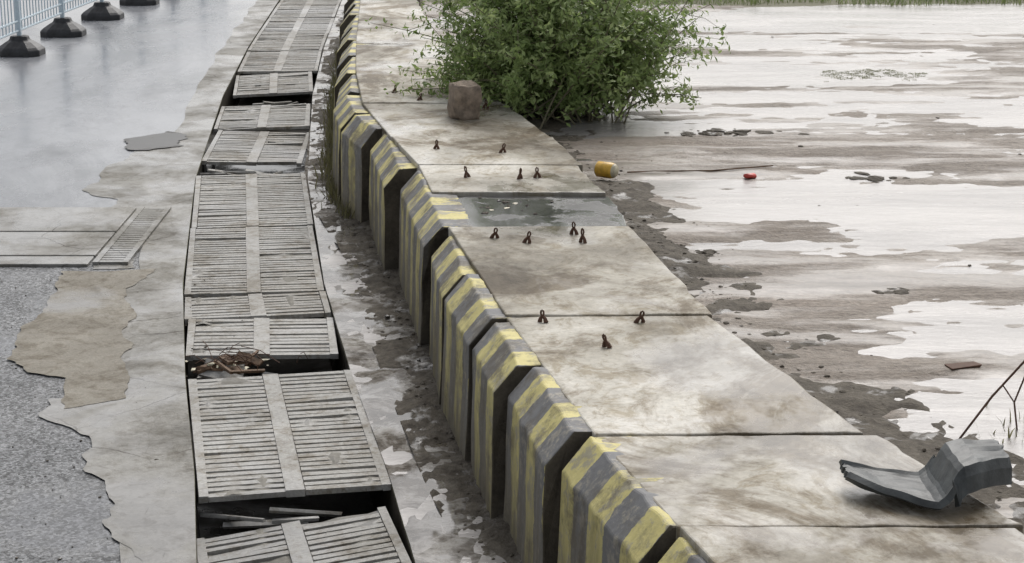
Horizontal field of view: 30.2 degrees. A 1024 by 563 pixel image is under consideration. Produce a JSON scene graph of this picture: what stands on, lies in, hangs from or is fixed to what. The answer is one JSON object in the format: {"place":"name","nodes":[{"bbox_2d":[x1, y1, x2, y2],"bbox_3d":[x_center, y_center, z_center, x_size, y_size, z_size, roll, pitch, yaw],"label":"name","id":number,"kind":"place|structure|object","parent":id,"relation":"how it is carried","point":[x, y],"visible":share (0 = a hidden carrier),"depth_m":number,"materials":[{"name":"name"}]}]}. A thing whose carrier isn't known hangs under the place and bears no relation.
{"place":"outdoors","nodes":[
{"label":"outdoors","id":0,"kind":"place"},
{"bbox_2d":[0,248,141,562],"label":"asphalt road","id":1,"kind":"structure","parent":0,"point":[79,515],"depth_m":11.29,"materials":[{"name":"grey asphalt"}]},
{"bbox_2d":[0,268,145,409],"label":"concrete patch","id":2,"kind":"object","parent":1,"relation":"on","point":[78,339],"visible":1,"depth_m":13.94,"materials":[{"name":"beige concrete"}]},
{"bbox_2d":[45,394,152,562],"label":"wet pavement","id":3,"kind":"structure","parent":1,"relation":"on","point":[110,437],"depth_m":11.63,"materials":[{"name":"concrete"}]},
{"bbox_2d":[0,278,244,559],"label":"pebbles","id":4,"kind":"object","parent":1,"relation":"on","point":[60,558],"visible":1,"depth_m":11.62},
{"bbox_2d":[119,268,165,381],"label":"wet pavement","id":5,"kind":"structure","parent":1,"relation":"on","point":[127,332],"depth_m":13.81,"materials":[{"name":"concrete"}]},
{"bbox_2d":[185,358,268,373],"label":"litter","id":6,"kind":"object","parent":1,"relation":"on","point":[217,366],"visible":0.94,"depth_m":13.24,"materials":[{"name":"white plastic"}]},
{"bbox_2d":[0,0,277,206],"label":"wet road","id":7,"kind":"structure","parent":0,"point":[76,113],"depth_m":24.82,"materials":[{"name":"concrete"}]},
{"bbox_2d":[0,35,45,56],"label":"fence base","id":8,"kind":"object","parent":7,"relation":"on","point":[20,46],"visible":1,"depth_m":27.57,"materials":[{"name":"grey concrete"}]},
{"bbox_2d":[40,17,86,37],"bbox_3d":[-7.050,-4.006,29.780,0.660,0.280,0.528,0,15,2],"label":"fence base","id":9,"kind":"object","parent":7,"relation":"on","point":[64,27],"visible":1,"depth_m":29.60,"materials":[{"name":"grey concrete"}]},
{"bbox_2d":[0,0,103,38],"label":"metal fence","id":10,"kind":"object","parent":9,"relation":"on","point":[18,19],"visible":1,"depth_m":28.12,"materials":[{"name":"metal"}]},
{"bbox_2d":[81,1,123,20],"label":"fence base","id":11,"kind":"object","parent":7,"relation":"on","point":[102,11],"visible":1,"depth_m":31.63,"materials":[{"name":"grey concrete"}]},
{"bbox_2d":[83,147,170,266],"bbox_3d":[-3.808,-0.849,18.553,0.882,0.001,5.704,-1,15,-4],"label":"concrete patch","id":12,"kind":"object","parent":7,"relation":"on","point":[129,179],"visible":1,"depth_m":19.25,"materials":[{"name":"grey concrete"}]},
{"bbox_2d":[92,207,171,264],"bbox_3d":[-3.370,-0.396,16.927,0.300,0.085,2.100,0,15,0],"label":"drain grate","id":13,"kind":"object","parent":12,"relation":"on","point":[125,244],"visible":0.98,"depth_m":16.77,"materials":[{"name":"concrete"}]},
{"bbox_2d":[119,0,159,5],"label":"fence base","id":14,"kind":"object","parent":7,"relation":"on","point":[138,2],"visible":1,"depth_m":33.61,"materials":[{"name":"black concrete"}]},
{"bbox_2d":[126,131,192,148],"bbox_3d":[-3.967,-1.585,21.255,0.720,0.001,1.071,0,15,0],"label":"road pothole","id":15,"kind":"object","parent":7,"relation":"on","point":[168,139],"visible":1,"depth_m":21.23,"materials":[{"name":"asphalt"}]},
{"bbox_2d":[183,0,414,562],"bbox_3d":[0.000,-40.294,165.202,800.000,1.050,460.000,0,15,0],"label":"drainage channel","id":16,"kind":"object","parent":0,"point":[354,503],"depth_m":12.08,"materials":[{"name":"black concrete"}]},
{"bbox_2d":[0,207,135,266],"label":"road crossing slab","id":17,"kind":"structure","parent":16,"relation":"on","point":[56,236],"depth_m":16.90,"materials":[{"name":"concrete"}]},
{"bbox_2d":[121,0,278,562],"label":"drain edging","id":18,"kind":"object","parent":16,"relation":"on","point":[163,485],"visible":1,"depth_m":13.83,"materials":[{"name":"concrete"}]},
{"bbox_2d":[193,350,264,373],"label":"broken boards","id":19,"kind":"object","parent":16,"relation":"on","point":[220,364],"visible":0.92,"depth_m":13.24,"materials":[{"name":"brown wood"}]},
{"bbox_2d":[197,357,279,379],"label":"broken grate pieces","id":20,"kind":"object","parent":16,"relation":"on","point":[208,374],"visible":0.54,"depth_m":13.20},
{"bbox_2d":[185,341,307,371],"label":"twigs","id":21,"kind":"object","parent":20,"relation":"on","point":[225,354],"visible":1,"depth_m":13.25,"materials":[{"name":"brown wood"}]},
{"bbox_2d":[200,169,282,175],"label":"broken grate pieces","id":22,"kind":"object","parent":16,"relation":"on","point":[222,172],"visible":0.44,"depth_m":19.84,"materials":[{"name":"concrete"}]},
{"bbox_2d":[200,507,341,528],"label":"broken grate pieces","id":23,"kind":"object","parent":16,"relation":"on","point":[249,522],"visible":0.96,"depth_m":10.77,"materials":[{"name":"metal"}]},
{"bbox_2d":[253,101,298,105],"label":"broken grate pieces","id":24,"kind":"object","parent":16,"relation":"on","point":[275,103],"visible":0.7,"depth_m":24.17,"materials":[{"name":"grey wood"}]},
{"bbox_2d":[279,0,341,4],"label":"drain grate","id":25,"kind":"object","parent":16,"relation":"on","point":[291,2],"visible":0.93,"depth_m":34.26,"materials":[{"name":"concrete"}]},
{"bbox_2d":[334,57,355,108],"bbox_3d":[-1.755,-1.950,21.015,0.402,0.926,1.212,-1,15,-1],"label":"striped concrete barrier","id":26,"kind":"object","parent":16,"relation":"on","point":[348,71],"visible":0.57,"depth_m":20.41,"materials":[{"name":"paint"}]},
{"bbox_2d":[336,41,360,78],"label":"striped concrete barrier","id":27,"kind":"object","parent":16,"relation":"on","point":[348,53],"visible":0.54,"depth_m":21.71,"materials":[{"name":"paint"}]},
{"bbox_2d":[344,0,353,13],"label":"striped concrete barrier","id":28,"kind":"object","parent":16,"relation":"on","point":[348,4],"visible":0.12,"depth_m":27.61,"materials":[{"name":"paint"}]},
{"bbox_2d":[339,4,359,46],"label":"striped concrete barrier","id":29,"kind":"object","parent":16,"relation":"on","point":[351,15],"visible":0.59,"depth_m":25.20,"materials":[{"name":"paint"}]},
{"bbox_2d":[358,0,427,19],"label":"concrete slab","id":30,"kind":"structure","parent":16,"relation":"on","point":[390,9],"depth_m":25.48,"materials":[{"name":"grey concrete"}]},
{"bbox_2d":[308,0,506,562],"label":"drain apron","id":31,"kind":"object","parent":16,"relation":"on","point":[382,391],"visible":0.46,"depth_m":12.58,"materials":[{"name":"concrete"}]},
{"bbox_2d":[191,172,313,228],"bbox_3d":[-2.524,-0.785,18.401,1.113,0.049,2.302,-2,15,-8],"label":"drain grate","id":32,"kind":"object","parent":31,"relation":"on","point":[251,200],"visible":1,"depth_m":18.29,"materials":[{"name":"concrete"}]},
{"bbox_2d":[183,225,323,298],"bbox_3d":[-2.210,-0.191,16.169,1.112,0.052,2.282,-2,15,-8],"label":"drain grate","id":33,"kind":"object","parent":31,"relation":"on","point":[225,262],"visible":1,"depth_m":16.01,"materials":[{"name":"concrete"}]},
{"bbox_2d":[202,130,308,166],"bbox_3d":[-2.825,-1.500,21.134,1.071,0.065,1.810,1,15,-3],"label":"drain grate","id":34,"kind":"object","parent":31,"relation":"in","point":[250,148],"visible":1,"depth_m":21.00,"materials":[{"name":"concrete"}]},
{"bbox_2d":[184,291,331,324],"bbox_3d":[-1.984,0.199,14.741,1.114,0.043,0.641,-3,15,-10],"label":"drain grate","id":35,"kind":"object","parent":31,"relation":"on","point":[289,305],"visible":0.98,"depth_m":14.68,"materials":[{"name":"concrete"}]},
{"bbox_2d":[185,317,337,360],"bbox_3d":[-1.846,0.426,13.985,1.092,0.058,0.901,0,16,-8],"label":"drain grate","id":36,"kind":"object","parent":31,"relation":"on","point":[291,338],"visible":0.96,"depth_m":13.94,"materials":[{"name":"concrete"}]},
{"bbox_2d":[213,103,310,131],"bbox_3d":[-2.986,-1.979,22.833,1.112,0.074,1.680,-2,14,-5],"label":"drain grate","id":37,"kind":"object","parent":31,"relation":"on","point":[260,117],"visible":0.99,"depth_m":22.69,"materials":[{"name":"concrete"}]},
{"bbox_2d":[233,71,313,97],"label":"drain grate","id":38,"kind":"object","parent":31,"relation":"in","point":[273,84],"visible":1,"depth_m":25.32,"materials":[{"name":"concrete"}]},
{"bbox_2d":[237,51,321,73],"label":"drain grate","id":39,"kind":"object","parent":31,"relation":"on","point":[278,62],"visible":1,"depth_m":27.08,"materials":[{"name":"concrete"}]},
{"bbox_2d":[247,33,327,52],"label":"drain grate","id":40,"kind":"object","parent":31,"relation":"on","point":[270,42],"visible":0.99,"depth_m":29.02,"materials":[{"name":"concrete"}]},
{"bbox_2d":[188,370,391,503],"bbox_3d":[-1.453,0.936,11.973,1.111,0.055,2.206,-3,16,-11],"label":"drain grate","id":41,"kind":"object","parent":31,"relation":"on","point":[276,435],"visible":1,"depth_m":11.79,"materials":[{"name":"concrete"}]},
{"bbox_2d":[259,18,334,34],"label":"drain grate","id":42,"kind":"object","parent":31,"relation":"on","point":[302,25],"visible":0.97,"depth_m":31.01,"materials":[{"name":"concrete"}]},
{"bbox_2d":[197,506,411,562],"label":"drain grate","id":43,"kind":"object","parent":31,"relation":"on","point":[372,537],"visible":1,"depth_m":10.36,"materials":[{"name":"concrete"}]},
{"bbox_2d":[269,3,339,17],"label":"drain grate","id":44,"kind":"object","parent":31,"relation":"on","point":[325,10],"visible":1,"depth_m":32.84,"materials":[{"name":"concrete"}]},
{"bbox_2d":[336,27,356,80],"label":"striped concrete barrier","id":45,"kind":"object","parent":31,"relation":"on","point":[349,38],"visible":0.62,"depth_m":22.80,"materials":[{"name":"paint"}]},
{"bbox_2d":[336,75,359,105],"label":"striped concrete barrier","id":46,"kind":"object","parent":31,"relation":"on","point":[350,86],"visible":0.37,"depth_m":19.56,"materials":[{"name":"paint"}]},
{"bbox_2d":[340,15,358,44],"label":"striped concrete barrier","id":47,"kind":"object","parent":31,"relation":"on","point":[352,24],"visible":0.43,"depth_m":24.31,"materials":[{"name":"paint"}]},
{"bbox_2d":[332,95,367,202],"bbox_3d":[-1.549,-1.302,18.607,0.402,0.924,1.134,-2,15,-8],"label":"striped concrete barrier","id":48,"kind":"object","parent":31,"relation":"on","point":[347,109],"visible":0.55,"depth_m":18.39,"materials":[{"name":"paint"}]},
{"bbox_2d":[343,0,359,20],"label":"striped concrete barrier","id":49,"kind":"object","parent":31,"relation":"on","point":[352,6],"visible":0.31,"depth_m":26.40,"materials":[{"name":"paint"}]},
{"bbox_2d":[341,114,381,222],"bbox_3d":[-1.321,-1.033,17.602,0.401,0.926,0.778,-6,16,-18],"label":"striped concrete barrier","id":50,"kind":"object","parent":31,"relation":"on","point":[361,135],"visible":0.62,"depth_m":17.39,"materials":[{"name":"paint"}]},
{"bbox_2d":[369,134,416,269],"bbox_3d":[-0.989,-0.696,16.357,0.403,0.921,1.580,-3,15,-8],"label":"striped concrete barrier","id":51,"kind":"object","parent":31,"relation":"on","point":[393,170],"visible":0.59,"depth_m":15.73,"materials":[{"name":"paint"}]},
{"bbox_2d":[308,11,505,562],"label":"puddle","id":52,"kind":"object","parent":31,"relation":"on","point":[389,455],"visible":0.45,"depth_m":12.93,"materials":[{"name":"liquid"}]},
{"bbox_2d":[304,11,521,562],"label":"gutter mud","id":53,"kind":"structure","parent":31,"relation":"on","point":[428,416],"depth_m":12.90,"materials":[{"name":"soil"}]},
{"bbox_2d":[312,44,354,218],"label":"dry weeds","id":54,"kind":"object","parent":53,"relation":"on","point":[329,154],"visible":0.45,"depth_m":19.91,"materials":[{"name":"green plant"}]},
{"bbox_2d":[306,30,513,562],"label":"rubble","id":55,"kind":"object","parent":53,"relation":"on","point":[417,386],"visible":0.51,"depth_m":13.43,"materials":[{"name":"grey stone"}]},
{"bbox_2d":[399,171,470,344],"bbox_3d":[-0.601,-0.199,14.470,0.400,0.941,1.984,-1,15,-8],"label":"striped concrete barrier","id":56,"kind":"object","parent":31,"relation":"on","point":[427,218],"visible":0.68,"depth_m":14.01,"materials":[{"name":"paint"}]},
{"bbox_2d":[429,236,475,403],"bbox_3d":[-0.341,0.252,12.822,0.404,0.924,1.098,-2,15,-6],"label":"striped concrete barrier","id":57,"kind":"object","parent":31,"relation":"on","point":[451,267],"visible":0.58,"depth_m":12.63,"materials":[{"name":"paint"}]},
{"bbox_2d":[441,274,522,460],"bbox_3d":[-0.179,0.529,11.745,0.403,0.946,1.032,-2,15,-10],"label":"striped concrete barrier","id":58,"kind":"object","parent":31,"relation":"on","point":[473,313],"visible":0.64,"depth_m":11.58,"materials":[{"name":"paint"}]},
{"bbox_2d":[471,322,540,517],"bbox_3d":[0.000,0.787,10.797,0.401,0.940,0.864,-3,15,-8],"label":"striped concrete barrier","id":59,"kind":"object","parent":31,"relation":"on","point":[505,360],"visible":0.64,"depth_m":10.52,"materials":[{"name":"paint"}]},
{"bbox_2d":[503,367,591,562],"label":"striped concrete barrier","id":60,"kind":"object","parent":31,"relation":"on","point":[548,432],"visible":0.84,"depth_m":9.61,"materials":[{"name":"paint"}]},
{"bbox_2d":[557,436,675,562],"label":"striped concrete barrier","id":61,"kind":"object","parent":31,"relation":"on","point":[611,511],"visible":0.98,"depth_m":8.63,"materials":[{"name":"paint"}]},
{"bbox_2d":[658,537,706,562],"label":"striped concrete barrier","id":62,"kind":"object","parent":31,"relation":"on","point":[681,550],"visible":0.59,"depth_m":7.90,"materials":[{"name":"paint"}]},
{"bbox_2d":[356,43,462,70],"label":"concrete slab","id":63,"kind":"structure","parent":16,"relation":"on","point":[375,57],"depth_m":21.29,"materials":[{"name":"grey concrete"}]},
{"bbox_2d":[446,196,626,237],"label":"concrete slab","id":64,"kind":"structure","parent":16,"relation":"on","point":[583,211],"depth_m":13.90,"materials":[{"name":"grey concrete"}]},
{"bbox_2d":[478,197,553,214],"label":"litter","id":65,"kind":"object","parent":64,"relation":"on","point":[501,204],"visible":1,"depth_m":14.08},
{"bbox_2d":[423,0,1023,517],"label":"mud yard","id":66,"kind":"structure","parent":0,"point":[831,296],"depth_m":15.76,"materials":[{"name":"grey soil"}]},
{"bbox_2d":[356,20,438,43],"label":"concrete slab","id":67,"kind":"structure","parent":66,"relation":"on","point":[378,35],"depth_m":23.20,"materials":[{"name":"grey concrete"}]},
{"bbox_2d":[356,71,500,105],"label":"concrete slab","id":68,"kind":"structure","parent":66,"relation":"on","point":[372,85],"depth_m":19.15,"materials":[{"name":"grey concrete"}]},
{"bbox_2d":[363,103,549,139],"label":"concrete slab","id":69,"kind":"structure","parent":66,"relation":"on","point":[495,120],"depth_m":17.35,"materials":[{"name":"grey concrete"}]},
{"bbox_2d":[447,80,482,119],"bbox_3d":[-0.440,-1.676,17.566,0.303,0.371,0.293,-2,18,-17],"label":"stone block","id":70,"kind":"object","parent":69,"relation":"on","point":[464,100],"depth_m":17.46,"materials":[{"name":"brown stone"}]},
{"bbox_2d":[391,136,582,172],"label":"concrete slab","id":71,"kind":"structure","parent":66,"relation":"on","point":[417,151],"depth_m":15.98,"materials":[{"name":"grey concrete"}]},
{"bbox_2d":[433,140,439,148],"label":"lifting hook","id":72,"kind":"object","parent":71,"relation":"on","point":[436,144],"visible":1,"depth_m":16.05,"materials":[{"name":"brown metal"}]},
{"bbox_2d":[499,143,505,152],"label":"lifting hook","id":73,"kind":"object","parent":71,"relation":"on","point":[503,148],"visible":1,"depth_m":15.90,"materials":[{"name":"brown metal"}]},
{"bbox_2d":[419,165,605,196],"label":"concrete slab","id":74,"kind":"structure","parent":66,"relation":"on","point":[552,181],"depth_m":14.80,"materials":[{"name":"grey concrete"}]},
{"bbox_2d":[464,166,470,177],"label":"lifting hook","id":75,"kind":"object","parent":74,"relation":"on","point":[466,174],"visible":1,"depth_m":14.93,"materials":[{"name":"brown metal"}]},
{"bbox_2d":[517,168,522,179],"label":"lifting hook","id":76,"kind":"object","parent":74,"relation":"on","point":[519,176],"visible":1,"depth_m":14.88,"materials":[{"name":"metal"}]},
{"bbox_2d":[533,167,540,177],"bbox_3d":[0.198,-0.855,14.931,0.074,0.106,0.031,-12,26,-18],"label":"lifting hook","id":77,"kind":"object","parent":74,"relation":"on","point":[537,172],"visible":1,"depth_m":14.93,"materials":[{"name":"brown metal"}]},
{"bbox_2d":[449,226,711,318],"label":"concrete slab","id":78,"kind":"structure","parent":66,"relation":"on","point":[561,271],"depth_m":12.09,"materials":[{"name":"grey concrete"}]},
{"bbox_2d":[490,228,498,237],"bbox_3d":[-0.114,-0.330,13.003,0.073,0.093,0.031,7,24,-4],"label":"lifting hook","id":79,"kind":"object","parent":78,"relation":"on","point":[494,234],"visible":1,"depth_m":13.00,"materials":[{"name":"brown metal"}]},
{"bbox_2d":[522,231,530,243],"bbox_3d":[0.111,-0.297,12.862,0.073,0.102,0.031,21,17,25],"label":"lifting hook","id":80,"kind":"object","parent":78,"relation":"on","point":[527,238],"visible":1,"depth_m":12.86,"materials":[{"name":"brown metal"}]},
{"bbox_2d":[569,221,578,234],"bbox_3d":[0.427,-0.366,13.100,0.074,0.109,0.031,4,21,21],"label":"lifting hook","id":81,"kind":"object","parent":78,"relation":"on","point":[574,229],"visible":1,"depth_m":13.09,"materials":[{"name":"brown metal"}]},
{"bbox_2d":[579,228,586,242],"bbox_3d":[0.479,-0.308,12.876,0.074,0.117,0.031,-1,0,42],"label":"lifting hook","id":82,"kind":"object","parent":78,"relation":"on","point":[582,239],"visible":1,"depth_m":12.87,"materials":[{"name":"brown metal"}]},
{"bbox_2d":[507,316,862,436],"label":"concrete slab","id":83,"kind":"structure","parent":66,"relation":"on","point":[679,376],"depth_m":9.97,"materials":[{"name":"grey concrete"}]},
{"bbox_2d":[537,309,547,322],"bbox_3d":[0.178,0.202,11.041,0.073,0.085,0.031,-4,-1,32],"label":"lifting hook","id":84,"kind":"object","parent":83,"relation":"on","point":[543,317],"visible":1,"depth_m":11.04,"materials":[{"name":"brown metal"}]},
{"bbox_2d":[602,334,611,348],"bbox_3d":[0.519,0.331,10.549,0.031,0.090,0.073,-25,15,-38],"label":"lifting hook","id":85,"kind":"object","parent":83,"relation":"on","point":[606,343],"visible":1,"depth_m":10.54,"materials":[{"name":"brown metal"}]},
{"bbox_2d":[634,310,644,322],"bbox_3d":[0.749,0.208,11.010,0.073,0.088,0.031,11,16,-12],"label":"lifting hook","id":86,"kind":"object","parent":83,"relation":"on","point":[637,320],"visible":1,"depth_m":11.00,"materials":[{"name":"brown metal"}]},
{"bbox_2d":[627,165,772,172],"bbox_3d":[1.622,-0.951,16.189,1.299,0.022,0.088,-3,15,-11],"label":"wooden pole","id":87,"kind":"object","parent":66,"relation":"on","point":[702,170],"visible":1,"depth_m":16.16,"materials":[{"name":"brown wood"}]},
{"bbox_2d":[695,249,719,258],"bbox_3d":[1.357,-0.158,13.301,0.647,0.054,0.519,0,15,0],"label":"mud pile","id":88,"kind":"object","parent":66,"relation":"on","point":[707,253],"visible":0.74,"depth_m":13.42,"materials":[{"name":"grey soil"}]},
{"bbox_2d":[428,3,1023,486],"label":"yard puddle","id":89,"kind":"object","parent":66,"relation":"on","point":[880,217],"visible":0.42,"depth_m":15.78,"materials":[{"name":"liquid"}]},
{"bbox_2d":[872,287,908,294],"bbox_3d":[2.443,0.069,12.449,0.382,0.033,0.201,0,15,0],"label":"mud pile","id":90,"kind":"object","parent":89,"relation":"on","point":[901,291],"visible":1,"depth_m":12.43,"materials":[{"name":"grey soil"}]},
{"bbox_2d":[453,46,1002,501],"bbox_3d":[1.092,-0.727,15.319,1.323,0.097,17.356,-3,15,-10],"label":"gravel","id":91,"kind":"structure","parent":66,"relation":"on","point":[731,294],"depth_m":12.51,"materials":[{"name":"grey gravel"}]},
{"bbox_2d":[665,128,809,136],"bbox_3d":[2.118,-1.413,17.954,1.361,0.049,0.426,0,15,0],"label":"mud pile","id":92,"kind":"object","parent":66,"relation":"on","point":[716,131],"visible":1,"depth_m":17.89,"materials":[{"name":"brown soil"}]},
{"bbox_2d":[743,173,756,177],"bbox_3d":[1.996,-0.887,15.932,0.090,0.047,0.080,-3,14,-35],"label":"crushed red cup","id":93,"kind":"object","parent":66,"relation":"on","point":[751,175],"visible":1,"depth_m":15.91,"materials":[{"name":"plastic"}]},
{"bbox_2d":[501,103,1023,533],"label":"mud berm","id":94,"kind":"structure","parent":66,"relation":"on","point":[850,404],"depth_m":11.20,"materials":[{"name":"brown soil"}]},
{"bbox_2d":[365,0,733,129],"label":"bush","id":95,"kind":"object","parent":94,"relation":"on","point":[563,59],"visible":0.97,"depth_m":18.34,"materials":[{"name":"green plant"}]},
{"bbox_2d":[594,161,618,178],"bbox_3d":[0.788,-0.929,15.801,0.175,0.134,0.134,10,18,34],"label":"yellow can","id":96,"kind":"object","parent":94,"relation":"on","point":[610,170],"visible":1,"depth_m":15.75,"materials":[{"name":"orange metal"}]},
{"bbox_2d":[958,361,1023,438],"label":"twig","id":97,"kind":"object","parent":94,"relation":"on","point":[991,397],"visible":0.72,"depth_m":9.68,"materials":[{"name":"brown wood"}]},
{"bbox_2d":[680,526,1023,562],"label":"concrete slab","id":98,"kind":"structure","parent":66,"relation":"on","point":[716,544],"depth_m":7.84,"materials":[{"name":"grey concrete"}]},
{"bbox_2d":[690,15,1021,372],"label":"scattered stones","id":99,"kind":"object","parent":66,"relation":"on","point":[969,265],"visible":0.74,"depth_m":16.93,"materials":[{"name":"stone"}]},
{"bbox_2d":[820,69,926,81],"bbox_3d":[4.073,-2.325,21.358,1.271,0.014,0.962,0,15,0],"label":"grass patch","id":100,"kind":"object","parent":66,"relation":"on","point":[869,74],"visible":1,"depth_m":21.40,"materials":[{"name":"green plant"}]},
{"bbox_2d":[845,171,910,182],"bbox_3d":[3.078,-0.865,15.921,0.562,0.045,0.355,10,18,32],"label":"mud pile","id":101,"kind":"object","parent":66,"relation":"on","point":[875,179],"visible":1,"depth_m":15.92,"materials":[{"name":"brown soil"}]},
{"bbox_2d":[944,361,981,369],"bbox_3d":[2.582,0.489,10.845,0.208,0.030,0.100,-5,16,-17],"label":"broken brick","id":102,"kind":"object","parent":66,"relation":"on","point":[961,365],"visible":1,"depth_m":10.83,"materials":[{"name":"brown brick"}]},
{"bbox_2d":[976,404,1023,442],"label":"weeds","id":103,"kind":"object","parent":66,"relation":"on","point":[1009,434],"visible":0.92,"depth_m":9.74,"materials":[{"name":"green plant"}]},
{"bbox_2d":[1003,377,1023,430],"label":"dead twig","id":104,"kind":"object","parent":66,"relation":"on","point":[1014,400],"visible":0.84,"depth_m":9.81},
{"bbox_2d":[429,0,1023,6],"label":"grass bank","id":105,"kind":"structure","parent":0,"point":[791,3],"depth_m":28.00,"materials":[{"name":"green plant"}]},
{"bbox_2d":[602,435,1022,539],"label":"concrete slab","id":106,"kind":"structure","parent":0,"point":[769,481],"depth_m":8.53,"materials":[{"name":"grey concrete"}]},
{"bbox_2d":[839,438,1011,509],"bbox_3d":[1.860,0.841,8.348,0.770,0.186,0.504,-3,15,-11],"label":"rubber scrap","id":107,"kind":"object","parent":106,"relation":"on","point":[958,470],"visible":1,"depth_m":8.31,"materials":[{"name":"grey rubber"}]}
]}

